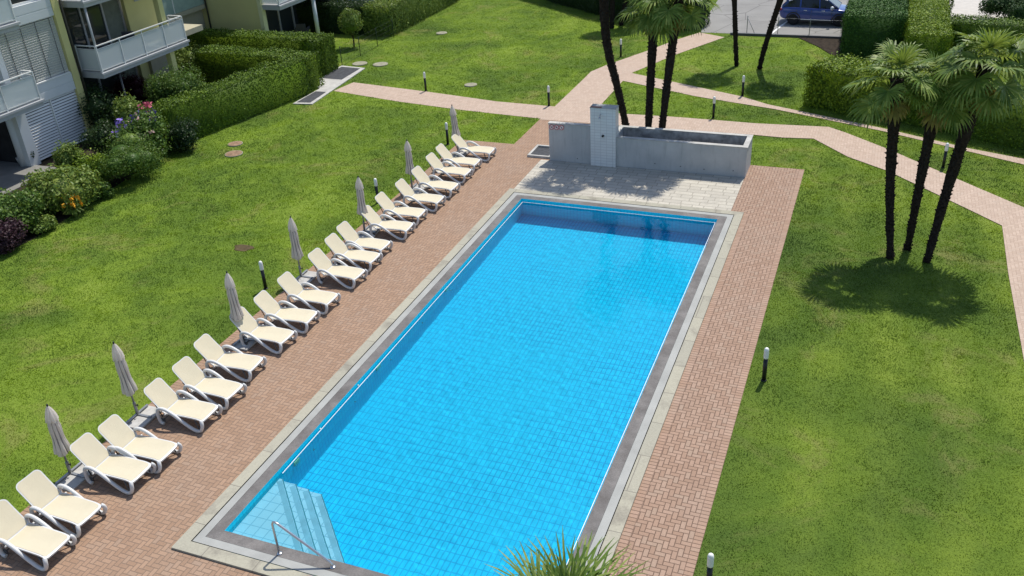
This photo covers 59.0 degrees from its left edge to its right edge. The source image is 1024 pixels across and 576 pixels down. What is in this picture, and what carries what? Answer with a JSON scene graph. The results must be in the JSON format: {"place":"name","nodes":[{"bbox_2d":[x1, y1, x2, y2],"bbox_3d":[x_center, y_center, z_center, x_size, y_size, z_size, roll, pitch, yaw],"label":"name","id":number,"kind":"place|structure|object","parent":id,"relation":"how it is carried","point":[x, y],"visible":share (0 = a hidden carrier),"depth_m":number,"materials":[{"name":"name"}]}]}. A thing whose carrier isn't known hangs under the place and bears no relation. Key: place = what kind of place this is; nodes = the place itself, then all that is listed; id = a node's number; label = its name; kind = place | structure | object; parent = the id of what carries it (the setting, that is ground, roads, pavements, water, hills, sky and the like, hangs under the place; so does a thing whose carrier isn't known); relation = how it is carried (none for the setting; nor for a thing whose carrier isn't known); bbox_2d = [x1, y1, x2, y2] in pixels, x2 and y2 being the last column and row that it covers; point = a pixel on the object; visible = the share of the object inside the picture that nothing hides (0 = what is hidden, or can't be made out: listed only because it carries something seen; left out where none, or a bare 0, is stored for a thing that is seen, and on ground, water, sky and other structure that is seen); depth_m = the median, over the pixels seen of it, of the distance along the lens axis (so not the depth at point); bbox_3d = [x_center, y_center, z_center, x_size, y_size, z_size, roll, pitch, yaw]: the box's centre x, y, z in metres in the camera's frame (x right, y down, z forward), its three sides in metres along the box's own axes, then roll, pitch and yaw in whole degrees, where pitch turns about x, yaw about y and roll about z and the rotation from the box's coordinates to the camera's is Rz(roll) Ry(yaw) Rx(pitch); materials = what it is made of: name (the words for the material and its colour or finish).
{"place":"outdoors","nodes":[
{"label":"outdoors","id":0,"kind":"place"},
{"bbox_2d":[0,161,55,194],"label":"terrace floor","id":1,"kind":"structure","parent":0,"point":[12,174],"depth_m":38.69,"materials":[{"name":"grey concrete"}]},
{"bbox_2d":[334,82,554,118],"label":"garden path","id":2,"kind":"structure","parent":0,"point":[447,100],"depth_m":44.45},
{"bbox_2d":[0,0,1023,575],"bbox_3d":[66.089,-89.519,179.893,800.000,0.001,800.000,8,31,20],"label":"ground","id":3,"kind":"structure","parent":0,"point":[890,522],"depth_m":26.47,"materials":[{"name":"green plant"}]},
{"bbox_2d":[0,67,208,255],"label":"planting bed","id":4,"kind":"object","parent":3,"relation":"on","point":[58,216],"visible":0.12,"depth_m":37.21,"materials":[{"name":"soil"}]},
{"bbox_2d":[0,217,27,253],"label":"purple shrub","id":5,"kind":"object","parent":4,"relation":"on","point":[12,233],"visible":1,"depth_m":31.75,"materials":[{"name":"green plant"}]},
{"bbox_2d":[0,187,44,235],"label":"green shrub","id":6,"kind":"object","parent":4,"relation":"on","point":[20,204],"visible":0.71,"depth_m":32.65,"materials":[{"name":"green plant"}]},
{"bbox_2d":[28,214,57,234],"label":"plant","id":7,"kind":"object","parent":4,"relation":"on","point":[46,222],"visible":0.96,"depth_m":33.07,"materials":[{"name":"green plant"}]},
{"bbox_2d":[20,163,102,216],"bbox_3d":[-17.236,-3.869,34.517,3.104,2.063,2.499,-18,32,-24],"label":"rhododendron shrub","id":8,"kind":"object","parent":4,"relation":"on","point":[52,186],"visible":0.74,"depth_m":34.21,"materials":[{"name":"green plant"}]},
{"bbox_2d":[51,139,82,172],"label":"upright shrub","id":9,"kind":"object","parent":4,"relation":"on","point":[66,154],"visible":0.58,"depth_m":36.34,"materials":[{"name":"green plant"}]},
{"bbox_2d":[60,194,84,216],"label":"daylily plant","id":10,"kind":"object","parent":4,"relation":"on","point":[74,213],"visible":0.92,"depth_m":34.09,"materials":[{"name":"orange plant"}]},
{"bbox_2d":[71,147,115,183],"bbox_3d":[-16.899,-4.799,36.456,1.733,1.720,1.785,-18,32,-24],"label":"yellow green shrub","id":11,"kind":"object","parent":4,"relation":"on","point":[91,163],"visible":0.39,"depth_m":36.24,"materials":[{"name":"green plant"}]},
{"bbox_2d":[74,81,118,131],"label":"dark shrub","id":12,"kind":"object","parent":4,"relation":"on","point":[99,103],"visible":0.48,"depth_m":41.53,"materials":[{"name":"green plant"}]},
{"bbox_2d":[81,178,114,200],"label":"plant","id":13,"kind":"object","parent":4,"relation":"on","point":[105,192],"visible":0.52,"depth_m":35.60,"materials":[{"name":"green plant"}]},
{"bbox_2d":[77,118,122,154],"bbox_3d":[-17.771,-6.545,39.627,2.382,1.729,1.927,20,37,35],"label":"dark shrub","id":14,"kind":"object","parent":4,"relation":"on","point":[101,128],"visible":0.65,"depth_m":39.30,"materials":[{"name":"green plant"}]},
{"bbox_2d":[112,89,142,124],"bbox_3d":[-16.721,-7.464,40.095,1.775,2.754,1.672,8,31,20],"label":"tall shrub","id":15,"kind":"object","parent":4,"relation":"on","point":[128,107],"visible":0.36,"depth_m":39.59,"materials":[{"name":"green plant"}]},
{"bbox_2d":[87,122,167,183],"bbox_3d":[-15.778,-5.464,37.024,3.020,2.178,3.364,8,31,20],"label":"arching shrub","id":16,"kind":"object","parent":4,"relation":"on","point":[129,153],"visible":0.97,"depth_m":36.73,"materials":[{"name":"green plant"}]},
{"bbox_2d":[112,71,153,103],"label":"red leaved shrub","id":17,"kind":"object","parent":4,"relation":"on","point":[135,84],"visible":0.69,"depth_m":45.34,"materials":[{"name":"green plant"}]},
{"bbox_2d":[111,107,174,160],"bbox_3d":[-15.732,-6.646,38.934,2.662,2.360,2.772,8,31,20],"label":"hydrangea shrub","id":18,"kind":"object","parent":4,"relation":"on","point":[156,128],"visible":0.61,"depth_m":38.34,"materials":[{"name":"green plant"}]},
{"bbox_2d":[143,60,206,106],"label":"rounded shrub","id":19,"kind":"object","parent":4,"relation":"on","point":[161,87],"visible":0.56,"depth_m":43.66,"materials":[{"name":"green plant"}]},
{"bbox_2d":[174,39,204,75],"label":"yellowish shrub","id":20,"kind":"object","parent":4,"relation":"on","point":[183,55],"visible":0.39,"depth_m":50.26,"materials":[{"name":"green plant"}]},
{"bbox_2d":[151,43,325,147],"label":"hedge","id":21,"kind":"object","parent":4,"relation":"on","point":[244,83],"visible":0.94,"depth_m":44.57,"materials":[{"name":"green plant"}]},
{"bbox_2d":[0,0,329,166],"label":"apartment building","id":22,"kind":"structure","parent":3,"relation":"on","point":[51,63],"depth_m":41.07,"materials":[{"name":"white paint"}]},
{"bbox_2d":[10,0,35,6],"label":"window","id":23,"kind":"structure","parent":22,"relation":"in","point":[14,3],"depth_m":37.85,"materials":[{"name":"white metal"}]},
{"bbox_2d":[0,16,70,84],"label":"window","id":24,"kind":"structure","parent":22,"relation":"in","point":[36,47],"depth_m":38.83,"materials":[{"name":"white metal"}]},
{"bbox_2d":[60,0,126,57],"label":"glazed door","id":25,"kind":"structure","parent":22,"relation":"in","point":[106,19],"depth_m":44.56,"materials":[{"name":"clear glass"}]},
{"bbox_2d":[80,66,138,103],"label":"glazed door","id":26,"kind":"structure","parent":22,"relation":"in","point":[108,82],"depth_m":45.86,"materials":[{"name":"black glass"}]},
{"bbox_2d":[265,2,304,34],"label":"glazed door","id":27,"kind":"structure","parent":22,"relation":"in","point":[286,19],"depth_m":57.08,"materials":[{"name":"grey glass"}]},
{"bbox_2d":[163,115,200,152],"bbox_3d":[-14.574,-6.872,39.983,1.733,1.603,1.701,8,31,20],"label":"dark shrub","id":28,"kind":"object","parent":3,"relation":"on","point":[182,133],"visible":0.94,"depth_m":39.63,"materials":[{"name":"green plant"}]},
{"bbox_2d":[225,150,242,157],"bbox_3d":[-12.129,-5.853,39.468,0.780,0.050,0.780,8,31,20],"label":"manhole cover","id":29,"kind":"object","parent":3,"relation":"on","point":[233,153],"visible":1,"depth_m":39.40,"materials":[{"name":"beige concrete"}]},
{"bbox_2d":[20,140,465,516],"bbox_3d":[-8.804,2.357,24.511,0.180,0.001,37.250,8,31,20],"label":"deck border","id":30,"kind":"object","parent":3,"relation":"on","point":[198,364],"visible":0.33,"depth_m":27.11,"materials":[{"name":"brick"}]},
{"bbox_2d":[234,244,254,250],"bbox_3d":[-9.272,-1.384,31.215,0.832,0.001,0.460,8,31,20],"label":"bare patch","id":31,"kind":"object","parent":3,"relation":"on","point":[241,247],"visible":1,"depth_m":31.21,"materials":[{"name":"brown soil"}]},
{"bbox_2d":[183,27,338,75],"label":"hedge","id":32,"kind":"object","parent":3,"relation":"on","point":[323,45],"visible":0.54,"depth_m":50.02,"materials":[{"name":"green plant"}]},
{"bbox_2d":[258,261,267,289],"bbox_3d":[-7.792,-0.406,28.326,0.150,0.985,0.150,4,30,13],"label":"bollard lamp","id":33,"kind":"object","parent":3,"relation":"on","point":[263,275],"visible":1,"depth_m":28.29,"materials":[{"name":"black metal"}]},
{"bbox_2d":[0,120,589,575],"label":"brick deck","id":34,"kind":"structure","parent":3,"relation":"on","point":[146,524],"depth_m":23.07,"materials":[{"name":"brick"}]},
{"bbox_2d":[0,499,76,570],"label":"sun lounger","id":35,"kind":"object","parent":34,"relation":"on","point":[43,539],"visible":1,"depth_m":18.86,"materials":[{"name":"white plastic"}]},
{"bbox_2d":[16,470,107,537],"bbox_3d":[-9.772,4.642,19.611,1.718,0.935,0.840,9,32,22],"label":"sun lounger","id":36,"kind":"object","parent":34,"relation":"on","point":[40,492],"visible":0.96,"depth_m":19.63,"materials":[{"name":"white plastic"}]},
{"bbox_2d":[45,404,91,490],"bbox_3d":[-10.183,3.505,20.524,0.656,2.055,0.874,10,32,19],"label":"closed parasol","id":37,"kind":"object","parent":34,"relation":"on","point":[73,478],"visible":0.94,"depth_m":20.59,"materials":[{"name":"grey fabric"}]},
{"bbox_2d":[70,432,156,494],"bbox_3d":[-9.140,3.983,20.715,1.718,0.935,0.840,8,31,20],"label":"sun lounger","id":38,"kind":"object","parent":34,"relation":"on","point":[91,453],"visible":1,"depth_m":20.72,"materials":[{"name":"white plastic"}]},
{"bbox_2d":[112,341,161,428],"bbox_3d":[-9.434,2.309,22.336,0.656,2.270,0.874,8,32,20],"label":"closed parasol","id":39,"kind":"object","parent":34,"relation":"on","point":[144,416],"visible":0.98,"depth_m":22.43,"materials":[{"name":"grey fabric"}]},
{"bbox_2d":[98,414,182,473],"bbox_3d":[-8.758,3.633,21.296,1.718,0.935,0.840,8,31,19],"label":"sun lounger","id":40,"kind":"object","parent":34,"relation":"on","point":[118,432],"visible":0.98,"depth_m":21.33,"materials":[{"name":"white plastic"}]},
{"bbox_2d":[144,378,222,432],"bbox_3d":[-8.206,2.891,22.557,1.718,0.935,0.840,8,31,19],"label":"sun lounger","id":41,"kind":"object","parent":34,"relation":"on","point":[163,396],"visible":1,"depth_m":22.57,"materials":[{"name":"white plastic"}]},
{"bbox_2d":[172,356,246,409],"bbox_3d":[-7.813,2.425,23.343,1.718,0.935,0.840,9,32,21],"label":"sun lounger","id":42,"kind":"object","parent":34,"relation":"on","point":[191,375],"visible":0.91,"depth_m":23.37,"materials":[{"name":"white plastic"}]},
{"bbox_2d":[194,334,266,381],"bbox_3d":[-7.585,1.849,24.344,1.718,0.935,0.840,6,31,17],"label":"sun lounger","id":43,"kind":"object","parent":34,"relation":"on","point":[210,350],"visible":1,"depth_m":24.35,"materials":[{"name":"white plastic"}]},
{"bbox_2d":[224,271,256,350],"bbox_3d":[-7.646,0.551,25.300,0.656,2.240,0.874,7,31,20],"label":"closed parasol","id":44,"kind":"object","parent":34,"relation":"on","point":[236,313],"visible":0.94,"depth_m":25.29,"materials":[{"name":"grey fabric"}]},
{"bbox_2d":[229,306,297,353],"bbox_3d":[-7.015,1.165,25.500,1.718,0.935,0.840,9,31,21],"label":"sun lounger","id":45,"kind":"object","parent":34,"relation":"on","point":[248,325],"visible":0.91,"depth_m":25.50,"materials":[{"name":"white plastic"}]},
{"bbox_2d":[254,290,320,333],"bbox_3d":[-6.551,0.666,26.338,1.718,0.935,0.840,6,31,16],"label":"sun lounger","id":46,"kind":"object","parent":34,"relation":"on","point":[268,305],"visible":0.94,"depth_m":26.33,"materials":[{"name":"white plastic"}]},
{"bbox_2d":[288,216,320,286],"bbox_3d":[-6.688,-1.242,28.446,0.656,2.190,0.874,9,32,19],"label":"closed parasol","id":47,"kind":"object","parent":34,"relation":"on","point":[306,275],"visible":0.99,"depth_m":28.50,"materials":[{"name":"grey fabric"}]},
{"bbox_2d":[277,271,340,314],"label":"sun lounger","id":48,"kind":"object","parent":34,"relation":"on","point":[294,289],"visible":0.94,"depth_m":27.25,"materials":[{"name":"white plastic"}]},
{"bbox_2d":[308,248,367,288],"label":"sun lounger","id":49,"kind":"object","parent":34,"relation":"on","point":[323,264],"visible":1,"depth_m":28.56,"materials":[{"name":"white plastic"}]},
{"bbox_2d":[325,233,382,271],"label":"sun lounger","id":50,"kind":"object","parent":34,"relation":"on","point":[337,246],"visible":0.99,"depth_m":29.48,"materials":[{"name":"white plastic"}]},
{"bbox_2d":[336,221,392,258],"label":"sun lounger","id":51,"kind":"object","parent":34,"relation":"on","point":[347,232],"visible":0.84,"depth_m":30.28,"materials":[{"name":"white plastic"}]},
{"bbox_2d":[355,176,381,236],"bbox_3d":[-5.076,-2.842,31.167,0.656,2.150,0.874,10,32,19],"label":"closed parasol","id":52,"kind":"object","parent":34,"relation":"on","point":[361,204],"visible":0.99,"depth_m":31.15,"materials":[{"name":"grey fabric"}]},
{"bbox_2d":[361,205,415,240],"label":"sun lounger","id":53,"kind":"object","parent":34,"relation":"on","point":[372,217],"visible":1,"depth_m":31.33,"materials":[{"name":"white plastic"}]},
{"bbox_2d":[375,192,427,225],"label":"sun lounger","id":54,"kind":"object","parent":34,"relation":"on","point":[385,203],"visible":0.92,"depth_m":32.31,"materials":[{"name":"white plastic"}]},
{"bbox_2d":[404,139,425,192],"bbox_3d":[-3.770,-4.640,34.316,0.656,2.055,0.874,9,32,19],"label":"closed parasol","id":55,"kind":"object","parent":34,"relation":"on","point":[408,158],"visible":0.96,"depth_m":34.27,"materials":[{"name":"grey fabric"}]},
{"bbox_2d":[395,178,445,211],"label":"sun lounger","id":56,"kind":"object","parent":34,"relation":"on","point":[405,189],"visible":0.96,"depth_m":33.28,"materials":[{"name":"white plastic"}]},
{"bbox_2d":[411,166,460,198],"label":"sun lounger","id":57,"kind":"object","parent":34,"relation":"on","point":[422,177],"visible":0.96,"depth_m":34.31,"materials":[{"name":"white plastic"}]},
{"bbox_2d":[426,152,472,183],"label":"sun lounger","id":58,"kind":"object","parent":34,"relation":"on","point":[435,163],"visible":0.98,"depth_m":35.48,"materials":[{"name":"white plastic"}]},
{"bbox_2d":[436,143,481,173],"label":"sun lounger","id":59,"kind":"object","parent":34,"relation":"on","point":[445,154],"visible":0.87,"depth_m":36.36,"materials":[{"name":"white plastic"}]},
{"bbox_2d":[450,104,468,156],"bbox_3d":[-2.242,-6.590,37.566,0.656,2.090,0.874,5,30,22],"label":"closed parasol","id":60,"kind":"object","parent":34,"relation":"on","point":[454,123],"visible":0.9,"depth_m":37.49,"materials":[{"name":"grey fabric"}]},
{"bbox_2d":[451,133,496,161],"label":"sun lounger","id":61,"kind":"object","parent":34,"relation":"on","point":[461,144],"visible":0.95,"depth_m":37.34,"materials":[{"name":"white plastic"}]},
{"bbox_2d":[527,144,549,158],"bbox_3d":[1.312,-5.662,37.583,1.000,0.100,1.250,8,31,20],"label":"foot bath","id":62,"kind":"object","parent":34,"relation":"on","point":[539,151],"visible":0.7,"depth_m":37.54,"materials":[{"name":"concrete"}]},
{"bbox_2d":[294,24,309,33],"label":"garden armchair","id":63,"kind":"object","parent":3,"relation":"on","point":[301,27],"visible":0.51,"depth_m":57.07,"materials":[{"name":"grey plastic"}]},
{"bbox_2d":[293,65,364,104],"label":"light well","id":64,"kind":"object","parent":3,"relation":"on","point":[338,77],"visible":0.94,"depth_m":48.22,"materials":[{"name":"concrete"}]},
{"bbox_2d":[296,0,374,34],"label":"hedge","id":65,"kind":"object","parent":3,"relation":"on","point":[328,13],"visible":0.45,"depth_m":57.80,"materials":[{"name":"green plant"}]},
{"bbox_2d":[337,8,363,46],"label":"standard tree","id":66,"kind":"object","parent":3,"relation":"on","point":[351,21],"visible":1,"depth_m":53.80,"materials":[{"name":"green plant"}]},
{"bbox_2d":[339,19,393,65],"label":"wire fence","id":67,"kind":"object","parent":3,"relation":"on","point":[364,43],"visible":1,"depth_m":53.00,"materials":[{"name":"green metal"}]},
{"bbox_2d":[361,0,459,36],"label":"hedge","id":68,"kind":"object","parent":3,"relation":"on","point":[403,15],"visible":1,"depth_m":57.02,"materials":[{"name":"green plant"}]},
{"bbox_2d":[171,188,743,575],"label":"pool coping","id":69,"kind":"object","parent":3,"relation":"on","point":[184,543],"visible":0.94,"depth_m":22.13,"materials":[{"name":"beige stone"}]},
{"bbox_2d":[271,521,335,568],"bbox_3d":[-4.194,5.110,18.088,1.366,0.903,0.118,7,31,19],"label":"handrail","id":70,"kind":"object","parent":69,"relation":"on","point":[332,565],"visible":1,"depth_m":18.05,"materials":[{"name":"metal"}]},
{"bbox_2d":[225,198,716,575],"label":"pool basin","id":71,"kind":"object","parent":3,"relation":"in","point":[282,468],"visible":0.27,"depth_m":25.84,"materials":[{"name":"tile"}]},
{"bbox_2d":[229,202,715,575],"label":"pool water","id":72,"kind":"structure","parent":71,"relation":"in","point":[479,419],"depth_m":22.57,"materials":[{"name":"blue liquid"}]},
{"bbox_2d":[609,0,614,28],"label":"fan palm","id":73,"kind":"object","parent":3,"relation":"on","point":[612,13],"visible":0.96,"depth_m":54.79,"materials":[{"name":"brown plant"}]},
{"bbox_2d":[599,0,629,125],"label":"fan palm","id":74,"kind":"object","parent":3,"relation":"on","point":[604,12],"visible":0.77,"depth_m":35.73,"materials":[{"name":"brown plant"}]},
{"bbox_2d":[548,0,710,30],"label":"hedge","id":75,"kind":"object","parent":3,"relation":"on","point":[591,6],"visible":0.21,"depth_m":58.27,"materials":[{"name":"green plant"}]},
{"bbox_2d":[548,104,752,177],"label":"planter wall","id":76,"kind":"structure","parent":3,"relation":"on","point":[603,138],"depth_m":35.18,"materials":[{"name":"concrete"}]},
{"bbox_2d":[614,0,691,126],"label":"fan palm","id":77,"kind":"object","parent":3,"relation":"on","point":[642,21],"visible":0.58,"depth_m":34.30,"materials":[{"name":"green plant"}]},
{"bbox_2d":[634,0,721,127],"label":"fan palm","id":78,"kind":"object","parent":3,"relation":"on","point":[684,18],"visible":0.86,"depth_m":33.44,"materials":[{"name":"green plant"}]},
{"bbox_2d":[607,165,803,575],"bbox_3d":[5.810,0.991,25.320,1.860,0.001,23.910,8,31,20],"label":"brick walkway","id":79,"kind":"structure","parent":3,"relation":"on","point":[663,533],"depth_m":22.46,"materials":[{"name":"brown brick"}]},
{"bbox_2d":[706,553,713,575],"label":"bollard lamp","id":80,"kind":"object","parent":3,"relation":"on","point":[710,560],"visible":1,"depth_m":16.69,"materials":[{"name":"black paint"}]},
{"bbox_2d":[731,0,738,65],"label":"fan palm","id":81,"kind":"object","parent":3,"relation":"on","point":[735,30],"visible":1,"depth_m":46.06,"materials":[{"name":"brown plant"}]},
{"bbox_2d":[761,347,768,381],"bbox_3d":[6.335,1.907,22.634,0.150,0.985,0.150,18,36,33],"label":"bollard lamp","id":82,"kind":"object","parent":3,"relation":"on","point":[765,363],"visible":1,"depth_m":22.59,"materials":[{"name":"black metal"}]},
{"bbox_2d":[757,0,782,69],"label":"fan palm","id":83,"kind":"object","parent":3,"relation":"on","point":[774,16],"visible":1,"depth_m":45.13,"materials":[{"name":"brown plant"}]},
{"bbox_2d":[701,0,847,35],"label":"parking lot","id":84,"kind":"structure","parent":3,"relation":"on","point":[761,11],"depth_m":54.75,"materials":[{"name":"grey asphalt"}]},
{"bbox_2d":[730,32,841,38],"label":"parking kerb","id":85,"kind":"structure","parent":84,"relation":"on","point":[784,35],"depth_m":51.27,"materials":[{"name":"grey concrete"}]},
{"bbox_2d":[779,0,845,26],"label":"parked car","id":86,"kind":"object","parent":84,"relation":"on","point":[824,11],"visible":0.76,"depth_m":52.91,"materials":[{"name":"blue paint"}]},
{"bbox_2d":[800,51,900,117],"bbox_3d":[14.992,-9.143,40.115,3.082,2.202,3.834,-28,37,-36],"label":"hedge","id":87,"kind":"object","parent":3,"relation":"on","point":[828,80],"visible":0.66,"depth_m":39.78,"materials":[{"name":"green plant"}]},
{"bbox_2d":[839,0,909,58],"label":"hedge","id":88,"kind":"object","parent":3,"relation":"on","point":[868,26],"visible":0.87,"depth_m":46.64,"materials":[{"name":"green plant"}]},
{"bbox_2d":[842,38,942,258],"bbox_3d":[11.198,-4.191,27.251,3.055,6.648,2.934,8,31,20],"label":"fan palm","id":89,"kind":"object","parent":3,"relation":"on","point":[892,113],"visible":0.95,"depth_m":26.17,"materials":[{"name":"green plant"}]},
{"bbox_2d":[901,0,954,66],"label":"hedge","id":90,"kind":"object","parent":3,"relation":"on","point":[928,23],"visible":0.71,"depth_m":43.76,"materials":[{"name":"green plant"}]},
{"bbox_2d":[890,51,980,250],"bbox_3d":[12.415,-4.084,27.289,2.641,6.214,2.700,8,31,20],"label":"fan palm","id":91,"kind":"object","parent":3,"relation":"on","point":[939,116],"visible":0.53,"depth_m":26.30,"materials":[{"name":"green plant"}]},
{"bbox_2d":[941,143,948,167],"bbox_3d":[16.152,-4.941,33.744,0.150,0.985,0.150,0,29,6],"label":"bollard lamp","id":92,"kind":"object","parent":3,"relation":"on","point":[945,154],"visible":1,"depth_m":33.70,"materials":[{"name":"black metal"}]},
{"bbox_2d":[874,65,1023,149],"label":"hedge","id":93,"kind":"object","parent":3,"relation":"on","point":[1007,130],"visible":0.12,"depth_m":35.65,"materials":[{"name":"green plant"}]},
{"bbox_2d":[923,27,1023,262],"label":"fan palm","id":94,"kind":"object","parent":3,"relation":"on","point":[992,100],"visible":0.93,"depth_m":25.10,"materials":[{"name":"green plant"}]},
{"bbox_2d":[947,0,1007,19],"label":"paved yard","id":95,"kind":"structure","parent":3,"relation":"on","point":[967,7],"depth_m":54.80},
{"bbox_2d":[978,0,1023,19],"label":"dark conifer shrub","id":96,"kind":"object","parent":95,"relation":"on","point":[994,7],"visible":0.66,"depth_m":51.40,"materials":[{"name":"green plant"}]},
{"bbox_2d":[948,13,1023,64],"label":"hedge","id":97,"kind":"object","parent":3,"relation":"on","point":[970,25],"visible":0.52,"depth_m":44.69,"materials":[{"name":"green plant"}]},
{"bbox_2d":[1005,1,1023,21],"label":"hedge","id":98,"kind":"object","parent":3,"relation":"on","point":[1018,10],"visible":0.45,"depth_m":47.73,"materials":[{"name":"green plant"}]},
{"bbox_2d":[486,525,649,575],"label":"fan palm","id":99,"kind":"object","parent":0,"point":[562,569],"visible":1,"depth_m":13.54,"materials":[{"name":"green plant"}]},
{"bbox_2d":[514,160,743,210],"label":"stone terrace","id":100,"kind":"structure","parent":0,"point":[717,192],"depth_m":34.19,"materials":[{"name":"grey stone"}]},
{"bbox_2d":[540,33,723,122],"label":"garden path","id":101,"kind":"structure","parent":0,"point":[585,94],"depth_m":45.50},
{"bbox_2d":[799,37,842,56],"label":"bare soil","id":102,"kind":"structure","parent":0,"point":[830,45],"depth_m":49.60,"materials":[{"name":"brown soil"}]},
{"bbox_2d":[619,113,1023,356],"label":"garden path","id":103,"kind":"structure","parent":0,"point":[1007,215],"depth_m":33.84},
{"bbox_2d":[623,73,1023,163],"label":"garden path","id":104,"kind":"structure","parent":0,"point":[680,87],"depth_m":42.08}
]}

